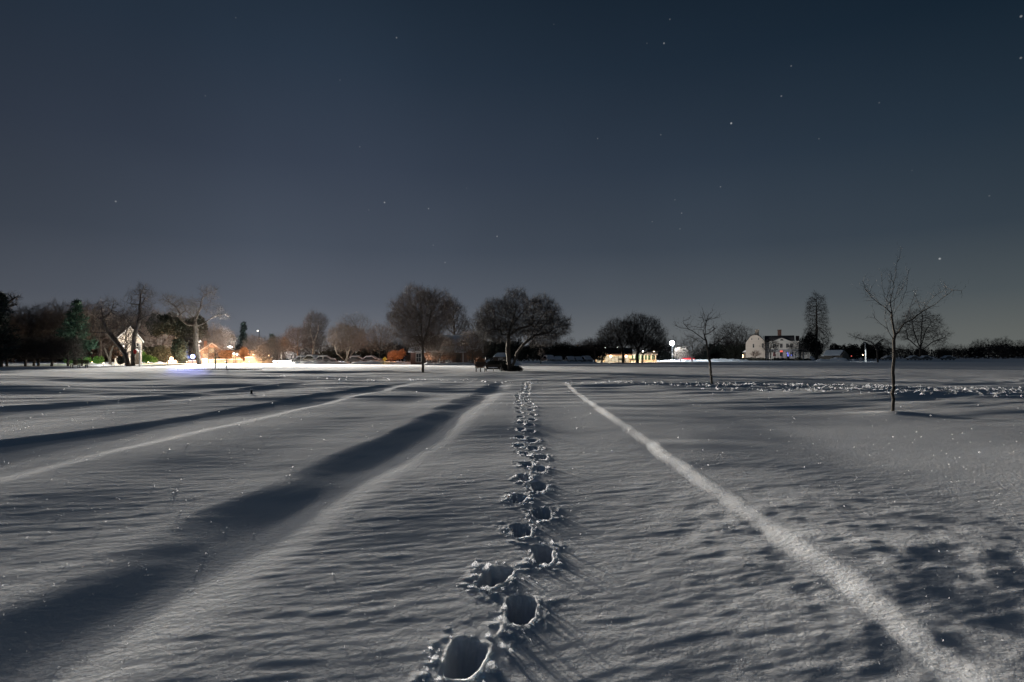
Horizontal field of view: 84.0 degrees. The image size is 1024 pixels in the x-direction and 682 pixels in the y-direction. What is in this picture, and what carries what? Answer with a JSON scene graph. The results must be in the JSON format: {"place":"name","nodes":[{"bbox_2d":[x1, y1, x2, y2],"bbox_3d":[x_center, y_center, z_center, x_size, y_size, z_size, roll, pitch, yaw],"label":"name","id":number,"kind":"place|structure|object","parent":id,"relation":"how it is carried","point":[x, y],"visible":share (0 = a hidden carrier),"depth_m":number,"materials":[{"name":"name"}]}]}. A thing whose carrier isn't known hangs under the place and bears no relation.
{"place":"outdoors","nodes":[
{"label":"outdoors","id":0,"kind":"place"},
{"bbox_2d":[0,356,1023,681],"bbox_3d":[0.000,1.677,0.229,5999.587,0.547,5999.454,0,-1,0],"label":"snow ground","id":1,"kind":"structure","parent":0,"point":[390,600],"depth_m":5.42,"materials":[{"name":"snow"}]},
{"bbox_2d":[0,291,23,366],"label":"pine tree","id":2,"kind":"object","parent":1,"relation":"on","point":[5,331],"visible":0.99,"depth_m":80.15,"materials":[{"name":"green plant"}]},
{"bbox_2d":[0,290,24,308],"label":"bare branch tree","id":3,"kind":"object","parent":1,"relation":"on","point":[10,301],"visible":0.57,"depth_m":83.21,"materials":[{"name":"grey plant"}]},
{"bbox_2d":[3,336,24,365],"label":"round tree","id":4,"kind":"object","parent":1,"relation":"on","point":[6,362],"visible":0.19,"depth_m":85.87,"materials":[{"name":"black plant"}]},
{"bbox_2d":[9,333,41,365],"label":"round tree","id":5,"kind":"object","parent":1,"relation":"on","point":[22,354],"visible":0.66,"depth_m":85.51,"materials":[{"name":"black plant"}]},
{"bbox_2d":[23,336,57,365],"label":"round tree","id":6,"kind":"object","parent":1,"relation":"on","point":[35,343],"visible":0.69,"depth_m":85.44,"materials":[{"name":"black plant"}]},
{"bbox_2d":[34,335,69,365],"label":"round tree","id":7,"kind":"object","parent":1,"relation":"on","point":[53,345],"visible":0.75,"depth_m":85.36,"materials":[{"name":"black plant"}]},
{"bbox_2d":[49,335,84,365],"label":"round tree","id":8,"kind":"object","parent":1,"relation":"on","point":[67,346],"visible":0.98,"depth_m":85.65,"materials":[{"name":"brown plant"}]},
{"bbox_2d":[52,298,99,359],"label":"pine tree","id":9,"kind":"object","parent":1,"relation":"on","point":[74,317],"visible":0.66,"depth_m":97.82,"materials":[{"name":"green plant"}]},
{"bbox_2d":[69,360,88,367],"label":"park bench","id":10,"kind":"object","parent":1,"relation":"on","point":[78,363],"visible":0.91,"depth_m":72.92,"materials":[{"name":"brown wood"}]},
{"bbox_2d":[63,356,104,363],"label":"lit hedge","id":11,"kind":"object","parent":1,"relation":"on","point":[97,360],"visible":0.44,"depth_m":111.13,"materials":[{"name":"green plant"}]},
{"bbox_2d":[79,296,130,365],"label":"leaning tree","id":12,"kind":"object","parent":1,"relation":"on","point":[108,329],"visible":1,"depth_m":87.77,"materials":[{"name":"brown plant"}]},
{"bbox_2d":[92,339,117,364],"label":"lit tree","id":13,"kind":"object","parent":1,"relation":"on","point":[109,355],"visible":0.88,"depth_m":91.78,"materials":[{"name":"brown plant"}]},
{"bbox_2d":[3,297,207,362],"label":"bare wood","id":14,"kind":"object","parent":1,"relation":"on","point":[47,323],"visible":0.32,"depth_m":149.54,"materials":[{"name":"plant"}]},
{"bbox_2d":[108,343,122,358],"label":"lit bush","id":15,"kind":"object","parent":1,"relation":"on","point":[116,353],"visible":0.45,"depth_m":95.75,"materials":[{"name":"brown plant"}]},
{"bbox_2d":[116,355,124,364],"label":"dark shrub","id":16,"kind":"object","parent":1,"relation":"on","point":[119,360],"visible":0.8,"depth_m":90.75,"materials":[{"name":"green plant"}]},
{"bbox_2d":[114,322,141,357],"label":"bare tree","id":17,"kind":"object","parent":1,"relation":"on","point":[126,346],"visible":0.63,"depth_m":93.79,"materials":[{"name":"brown plant"}]},
{"bbox_2d":[115,327,143,364],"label":"cottage","id":18,"kind":"structure","parent":1,"relation":"on","point":[137,355],"depth_m":103.39,"materials":[{"name":"beige"}]},
{"bbox_2d":[133,343,140,365],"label":"sign post","id":19,"kind":"object","parent":1,"relation":"on","point":[135,351],"visible":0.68,"depth_m":83.91,"materials":[{"name":"white paint"}]},
{"bbox_2d":[117,281,164,365],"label":"leaning tree","id":20,"kind":"object","parent":1,"relation":"on","point":[140,310],"visible":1,"depth_m":89.87,"materials":[{"name":"brown plant"}]},
{"bbox_2d":[142,350,156,362],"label":"lit hedge","id":21,"kind":"object","parent":1,"relation":"on","point":[146,358],"visible":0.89,"depth_m":115.64,"materials":[{"name":"green plant"}]},
{"bbox_2d":[139,307,172,361],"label":"bare tree","id":22,"kind":"object","parent":1,"relation":"on","point":[153,340],"visible":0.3,"depth_m":139.25,"materials":[{"name":"brown plant"}]},
{"bbox_2d":[142,345,171,361],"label":"round bush","id":23,"kind":"object","parent":1,"relation":"on","point":[161,351],"visible":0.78,"depth_m":123.44,"materials":[{"name":"green plant"}]},
{"bbox_2d":[146,312,207,359],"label":"ivy mass","id":24,"kind":"object","parent":1,"relation":"on","point":[177,328],"visible":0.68,"depth_m":121.12,"materials":[{"name":"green plant"}]},
{"bbox_2d":[170,337,189,363],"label":"dark bush","id":25,"kind":"object","parent":1,"relation":"on","point":[179,348],"visible":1,"depth_m":117.57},
{"bbox_2d":[155,284,233,363],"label":"gnarled tree","id":26,"kind":"object","parent":1,"relation":"on","point":[195,325],"visible":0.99,"depth_m":103.92,"materials":[{"name":"brown plant"}]},
{"bbox_2d":[199,341,221,362],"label":"gabled house","id":27,"kind":"structure","parent":1,"relation":"on","point":[202,355],"depth_m":127.81,"materials":[{"name":"orange paint"}]},
{"bbox_2d":[199,342,226,358],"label":"bare tree","id":28,"kind":"object","parent":1,"relation":"on","point":[217,354],"visible":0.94,"depth_m":119.78,"materials":[{"name":"brown plant"}]},
{"bbox_2d":[199,321,230,349],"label":"bare tree","id":29,"kind":"object","parent":1,"relation":"on","point":[210,334],"visible":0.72,"depth_m":149.59,"materials":[{"name":"brown plant"}]},
{"bbox_2d":[177,369,261,369],"bbox_3d":[-33.237,3.284,64.439,9.178,0.354,3.830,0,-1,0],"label":"planting bed","id":30,"kind":"object","parent":1,"relation":"on","point":[223,369],"visible":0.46,"depth_m":63.81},
{"bbox_2d":[202,359,242,362],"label":"garden wall","id":31,"kind":"structure","parent":1,"relation":"on","point":[221,360],"depth_m":119.93,"materials":[{"name":"stone"}]},
{"bbox_2d":[210,325,237,349],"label":"bare tree","id":32,"kind":"object","parent":1,"relation":"on","point":[230,341],"visible":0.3,"depth_m":157.89,"materials":[{"name":"brown plant"}]},
{"bbox_2d":[218,350,233,358],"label":"round bush","id":33,"kind":"object","parent":1,"relation":"on","point":[228,354],"visible":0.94,"depth_m":120.48,"materials":[{"name":"orange plant"}]},
{"bbox_2d":[238,321,249,349],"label":"spruce tree","id":34,"kind":"object","parent":1,"relation":"on","point":[243,332],"visible":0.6,"depth_m":194.68,"materials":[{"name":"green plant"}]},
{"bbox_2d":[193,327,295,359],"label":"bare wood","id":35,"kind":"object","parent":1,"relation":"on","point":[237,344],"visible":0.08,"depth_m":211.37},
{"bbox_2d":[239,347,249,360],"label":"round bush","id":36,"kind":"object","parent":1,"relation":"on","point":[243,354],"visible":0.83,"depth_m":121.66,"materials":[{"name":"orange plant"}]},
{"bbox_2d":[227,350,270,362],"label":"row house","id":37,"kind":"structure","parent":1,"relation":"on","point":[239,357],"depth_m":126.99,"materials":[{"name":"beige"}]},
{"bbox_2d":[241,334,266,349],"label":"bare tree","id":38,"kind":"object","parent":1,"relation":"on","point":[254,340],"visible":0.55,"depth_m":149.34,"materials":[{"name":"brown plant"}]},
{"bbox_2d":[245,357,272,362],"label":"garden wall","id":39,"kind":"structure","parent":1,"relation":"on","point":[248,359],"depth_m":118.93,"materials":[{"name":"stone"}]},
{"bbox_2d":[249,343,277,362],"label":"bare tree","id":40,"kind":"object","parent":1,"relation":"on","point":[259,352],"visible":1,"depth_m":116.67,"materials":[{"name":"brown plant"}]},
{"bbox_2d":[261,335,291,361],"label":"bare tree","id":41,"kind":"object","parent":1,"relation":"on","point":[277,356],"visible":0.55,"depth_m":145.51,"materials":[{"name":"brown plant"}]},
{"bbox_2d":[276,325,312,355],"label":"bare tree","id":42,"kind":"object","parent":1,"relation":"on","point":[292,342],"visible":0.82,"depth_m":131.52,"materials":[{"name":"brown plant"}]},
{"bbox_2d":[291,355,304,361],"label":"parked car","id":43,"kind":"object","parent":1,"relation":"on","point":[298,358],"visible":0.56,"depth_m":117.05,"materials":[{"name":"grey paint"}]},
{"bbox_2d":[302,355,318,360],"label":"parked car","id":44,"kind":"object","parent":1,"relation":"on","point":[308,357],"visible":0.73,"depth_m":116.31,"materials":[{"name":"grey paint"}]},
{"bbox_2d":[298,307,330,354],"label":"bare tree","id":45,"kind":"object","parent":1,"relation":"on","point":[321,326],"visible":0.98,"depth_m":123.63,"materials":[{"name":"brown plant"}]},
{"bbox_2d":[285,360,349,363],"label":"snow bank","id":46,"kind":"structure","parent":1,"relation":"on","point":[316,362],"depth_m":110.11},
{"bbox_2d":[312,355,336,361],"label":"parked car","id":47,"kind":"object","parent":1,"relation":"on","point":[325,358],"visible":0.82,"depth_m":115.14,"materials":[{"name":"grey paint"}]},
{"bbox_2d":[283,334,407,361],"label":"bare wood","id":48,"kind":"object","parent":1,"relation":"on","point":[302,352],"visible":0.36,"depth_m":165.79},
{"bbox_2d":[324,321,368,361],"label":"multistem tree","id":49,"kind":"object","parent":1,"relation":"on","point":[337,337],"visible":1,"depth_m":111.34,"materials":[{"name":"brown plant"}]},
{"bbox_2d":[316,349,387,361],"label":"dark hedge","id":50,"kind":"object","parent":1,"relation":"on","point":[331,354],"visible":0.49,"depth_m":135.06,"materials":[{"name":"black plant"}]},
{"bbox_2d":[345,356,361,362],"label":"parked car","id":51,"kind":"object","parent":1,"relation":"on","point":[354,359],"visible":0.62,"depth_m":121.09,"materials":[{"name":"grey paint"}]},
{"bbox_2d":[337,312,374,347],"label":"bare tree","id":52,"kind":"object","parent":1,"relation":"on","point":[348,321],"visible":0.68,"depth_m":149.94,"materials":[{"name":"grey plant"}]},
{"bbox_2d":[362,356,381,360],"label":"parked car","id":53,"kind":"object","parent":1,"relation":"on","point":[367,358],"visible":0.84,"depth_m":121.16,"materials":[{"name":"grey paint"}]},
{"bbox_2d":[350,360,410,363],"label":"snow bank","id":54,"kind":"structure","parent":1,"relation":"on","point":[376,362],"depth_m":108.38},
{"bbox_2d":[364,320,399,357],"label":"bare tree","id":55,"kind":"object","parent":1,"relation":"on","point":[381,330],"visible":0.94,"depth_m":127.62,"materials":[{"name":"brown plant"}]},
{"bbox_2d":[387,349,406,361],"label":"autumn bush","id":56,"kind":"object","parent":1,"relation":"on","point":[393,355],"visible":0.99,"depth_m":115.61,"materials":[{"name":"orange plant"}]},
{"bbox_2d":[383,283,460,371],"bbox_3d":[-8.584,-1.366,54.240,7.986,9.147,6.227,0,-1,0],"label":"shade tree","id":57,"kind":"object","parent":1,"relation":"on","point":[420,342],"visible":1,"depth_m":53.64,"materials":[{"name":"brown plant"}]},
{"bbox_2d":[424,351,455,360],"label":"brown hedge","id":58,"kind":"object","parent":1,"relation":"on","point":[441,358],"visible":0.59,"depth_m":99.39,"materials":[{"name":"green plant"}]},
{"bbox_2d":[424,333,463,362],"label":"bare tree","id":59,"kind":"object","parent":1,"relation":"on","point":[445,351],"visible":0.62,"depth_m":96.77,"materials":[{"name":"brown plant"}]},
{"bbox_2d":[408,333,483,363],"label":"barn house","id":60,"kind":"structure","parent":1,"relation":"on","point":[417,358],"depth_m":107.94,"materials":[{"name":"brick"}]},
{"bbox_2d":[440,294,470,334],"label":"bare tree","id":61,"kind":"object","parent":1,"relation":"on","point":[463,319],"visible":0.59,"depth_m":124.82,"materials":[{"name":"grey plant"}]},
{"bbox_2d":[456,330,489,362],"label":"bare tree","id":62,"kind":"object","parent":1,"relation":"on","point":[474,350],"visible":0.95,"depth_m":96.44,"materials":[{"name":"brown plant"}]},
{"bbox_2d":[424,362,521,364],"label":"snow bank","id":63,"kind":"structure","parent":1,"relation":"on","point":[462,363],"depth_m":96.42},
{"bbox_2d":[457,315,489,341],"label":"bare tree","id":64,"kind":"object","parent":1,"relation":"on","point":[473,321],"visible":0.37,"depth_m":129.46,"materials":[{"name":"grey plant"}]},
{"bbox_2d":[475,362,485,371],"bbox_3d":[-3.096,2.642,56.022,1.100,1.150,0.530,0,-1,0],"label":"bench","id":65,"kind":"object","parent":1,"relation":"on","point":[480,363],"visible":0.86,"depth_m":56.25,"materials":[{"name":"brown wood"}]},
{"bbox_2d":[414,383,565,681],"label":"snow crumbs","id":66,"kind":"object","parent":1,"relation":"on","point":[503,620],"visible":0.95,"depth_m":4.19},
{"bbox_2d":[486,365,501,370],"bbox_3d":[-1.872,2.831,58.041,1.700,0.850,0.660,0,-1,0],"label":"box bench","id":67,"kind":"object","parent":1,"relation":"on","point":[493,367],"visible":0.84,"depth_m":57.84,"materials":[{"name":"brown wood"}]},
{"bbox_2d":[486,360,506,364],"bbox_3d":[-1.654,2.419,60.452,2.494,0.887,1.400,0,-1,0],"label":"dark shrub","id":68,"kind":"object","parent":1,"relation":"on","point":[493,362],"visible":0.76,"depth_m":60.17,"materials":[{"name":"black plant"}]},
{"bbox_2d":[493,353,506,361],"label":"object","id":69,"kind":"structure","parent":1,"relation":"on","point":[498,356],"depth_m":121.94,"materials":[{"name":"grey metal"}]},
{"bbox_2d":[483,337,524,360],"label":"dark hedge","id":70,"kind":"object","parent":1,"relation":"on","point":[500,348],"visible":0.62,"depth_m":131.52,"materials":[{"name":"black plant"}]},
{"bbox_2d":[499,363,522,370],"bbox_3d":[-0.089,2.671,58.255,2.571,0.962,1.472,0,-1,0],"label":"shrub","id":71,"kind":"object","parent":1,"relation":"on","point":[514,367],"visible":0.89,"depth_m":58.00,"materials":[{"name":"black plant"}]},
{"bbox_2d":[2,382,1023,681],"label":"ice crystals","id":72,"kind":"object","parent":1,"relation":"on","point":[456,560],"visible":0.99,"depth_m":5.10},
{"bbox_2d":[470,284,574,370],"bbox_3d":[1.129,-1.260,58.429,11.185,9.272,6.528,0,-1,0],"label":"tree","id":73,"kind":"object","parent":1,"relation":"on","point":[529,326],"visible":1,"depth_m":57.73,"materials":[{"name":"brown plant"}]},
{"bbox_2d":[541,355,555,361],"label":"parked car","id":74,"kind":"object","parent":1,"relation":"on","point":[548,358],"visible":0.84,"depth_m":126.50,"materials":[{"name":"grey paint"}]},
{"bbox_2d":[521,361,595,362],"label":"snow bank","id":75,"kind":"structure","parent":1,"relation":"on","point":[556,362],"depth_m":120.43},
{"bbox_2d":[517,340,606,360],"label":"dark hedge","id":76,"kind":"object","parent":1,"relation":"on","point":[555,349],"visible":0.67,"depth_m":132.58,"materials":[{"name":"black plant"}]},
{"bbox_2d":[581,356,592,361],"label":"parked car","id":77,"kind":"object","parent":1,"relation":"on","point":[587,358],"visible":0.81,"depth_m":126.08,"materials":[{"name":"grey paint"}]},
{"bbox_2d":[575,335,607,361],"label":"oak tree","id":78,"kind":"object","parent":1,"relation":"on","point":[590,345],"visible":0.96,"depth_m":127.72,"materials":[{"name":"brown plant"}]},
{"bbox_2d":[593,335,621,362],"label":"oak tree","id":79,"kind":"object","parent":1,"relation":"on","point":[618,343],"visible":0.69,"depth_m":127.52,"materials":[{"name":"brown plant"}]},
{"bbox_2d":[596,348,632,361],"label":"pavilion","id":80,"kind":"structure","parent":1,"relation":"on","point":[612,356],"depth_m":138.80,"materials":[{"name":"beige brick"}]},
{"bbox_2d":[595,316,643,362],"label":"oak tree","id":81,"kind":"object","parent":1,"relation":"on","point":[612,331],"visible":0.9,"depth_m":126.67,"materials":[{"name":"brown plant"}]},
{"bbox_2d":[612,310,668,362],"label":"oak tree","id":82,"kind":"object","parent":1,"relation":"on","point":[643,320],"visible":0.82,"depth_m":126.75,"materials":[{"name":"brown plant"}]},
{"bbox_2d":[631,351,657,361],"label":"porch","id":83,"kind":"object","parent":1,"relation":"on","point":[648,357],"visible":0.45,"depth_m":143.07,"materials":[{"name":"beige paint"}]},
{"bbox_2d":[268,375,1022,396],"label":"snow chunks","id":84,"kind":"object","parent":1,"relation":"on","point":[887,386],"visible":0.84,"depth_m":27.64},
{"bbox_2d":[628,335,664,362],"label":"oak tree","id":85,"kind":"object","parent":1,"relation":"on","point":[649,346],"visible":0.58,"depth_m":127.38,"materials":[{"name":"brown plant"}]},
{"bbox_2d":[673,347,689,360],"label":"lit tree","id":86,"kind":"object","parent":1,"relation":"on","point":[680,355],"visible":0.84,"depth_m":171.60,"materials":[{"name":"white plant"}]},
{"bbox_2d":[657,349,709,359],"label":"dark hedge","id":87,"kind":"object","parent":1,"relation":"on","point":[664,355],"visible":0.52,"depth_m":203.49,"materials":[{"name":"black plant"}]},
{"bbox_2d":[678,333,705,360],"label":"bare tree","id":88,"kind":"object","parent":1,"relation":"on","point":[692,351],"visible":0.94,"depth_m":164.77,"materials":[{"name":"grey plant"}]},
{"bbox_2d":[672,305,741,383],"bbox_3d":[10.754,0.183,31.493,3.675,4.836,2.552,0,-2,17],"label":"young tree","id":89,"kind":"object","parent":1,"relation":"on","point":[709,360],"visible":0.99,"depth_m":31.31,"materials":[{"name":"brown plant"}]},
{"bbox_2d":[654,333,763,359],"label":"bare wood","id":90,"kind":"object","parent":1,"relation":"on","point":[668,348],"visible":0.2,"depth_m":261.63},
{"bbox_2d":[702,343,745,358],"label":"dark hedge","id":91,"kind":"object","parent":1,"relation":"on","point":[729,351],"visible":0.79,"depth_m":220.06,"materials":[{"name":"black plant"}]},
{"bbox_2d":[710,358,748,360],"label":"snow bank","id":92,"kind":"structure","parent":1,"relation":"on","point":[722,359],"depth_m":189.20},
{"bbox_2d":[712,319,754,346],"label":"bare tree","id":93,"kind":"object","parent":1,"relation":"on","point":[735,335],"visible":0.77,"depth_m":231.41,"materials":[{"name":"grey plant"}]},
{"bbox_2d":[758,338,781,359],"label":"bare tree","id":94,"kind":"object","parent":1,"relation":"on","point":[771,346],"visible":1,"depth_m":195.79,"materials":[{"name":"grey plant"}]},
{"bbox_2d":[743,329,809,359],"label":"mansion","id":95,"kind":"structure","parent":1,"relation":"on","point":[754,341],"depth_m":210.61,"materials":[{"name":"beige"}]},
{"bbox_2d":[742,357,811,359],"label":"dark hedge","id":96,"kind":"object","parent":1,"relation":"on","point":[760,358],"visible":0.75,"depth_m":197.75,"materials":[{"name":"black plant"}]},
{"bbox_2d":[787,340,812,358],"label":"bare tree","id":97,"kind":"object","parent":1,"relation":"on","point":[801,346],"visible":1,"depth_m":195.81,"materials":[{"name":"grey plant"}]},
{"bbox_2d":[799,332,823,359],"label":"tree","id":98,"kind":"object","parent":1,"relation":"on","point":[806,340],"visible":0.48,"depth_m":227.18,"materials":[{"name":"black plant"}]},
{"bbox_2d":[799,292,832,359],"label":"columnar tree","id":99,"kind":"object","parent":1,"relation":"on","point":[815,349],"visible":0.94,"depth_m":224.57,"materials":[{"name":"brown plant"}]},
{"bbox_2d":[816,357,848,360],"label":"snow bank","id":100,"kind":"structure","parent":1,"relation":"on","point":[838,359],"depth_m":181.06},
{"bbox_2d":[818,350,848,359],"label":"shed","id":101,"kind":"structure","parent":1,"relation":"on","point":[828,354],"depth_m":190.27,"materials":[{"name":"grey wood"}]},
{"bbox_2d":[829,342,884,359],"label":"dark hedge","id":102,"kind":"object","parent":1,"relation":"on","point":[853,351],"visible":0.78,"depth_m":239.25,"materials":[{"name":"black plant"}]},
{"bbox_2d":[847,332,895,361],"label":"leaning tree","id":103,"kind":"object","parent":1,"relation":"on","point":[881,340],"visible":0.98,"depth_m":139.91,"materials":[{"name":"brown plant"}]},
{"bbox_2d":[827,341,954,358],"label":"bare wood","id":104,"kind":"object","parent":1,"relation":"on","point":[902,353],"visible":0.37,"depth_m":291.47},
{"bbox_2d":[853,248,961,410],"bbox_3d":[11.463,-0.379,16.541,3.728,5.184,1.455,0,-2,-8],"label":"young tree","id":105,"kind":"object","parent":1,"relation":"on","point":[893,364],"visible":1,"depth_m":16.45,"materials":[{"name":"brown plant"}]},
{"bbox_2d":[891,308,953,359],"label":"bare tree","id":106,"kind":"object","parent":1,"relation":"on","point":[922,335],"visible":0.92,"depth_m":229.36,"materials":[{"name":"brown plant"}]},
{"bbox_2d":[936,337,1023,358],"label":"bare wood","id":107,"kind":"object","parent":1,"relation":"on","point":[1002,351],"visible":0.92,"depth_m":325.78,"materials":[{"name":"plant"}]},
{"bbox_2d":[0,0,1023,355],"label":"sky","id":108,"kind":"structure","parent":0,"point":[671,160],"materials":[{"name":"blue"}]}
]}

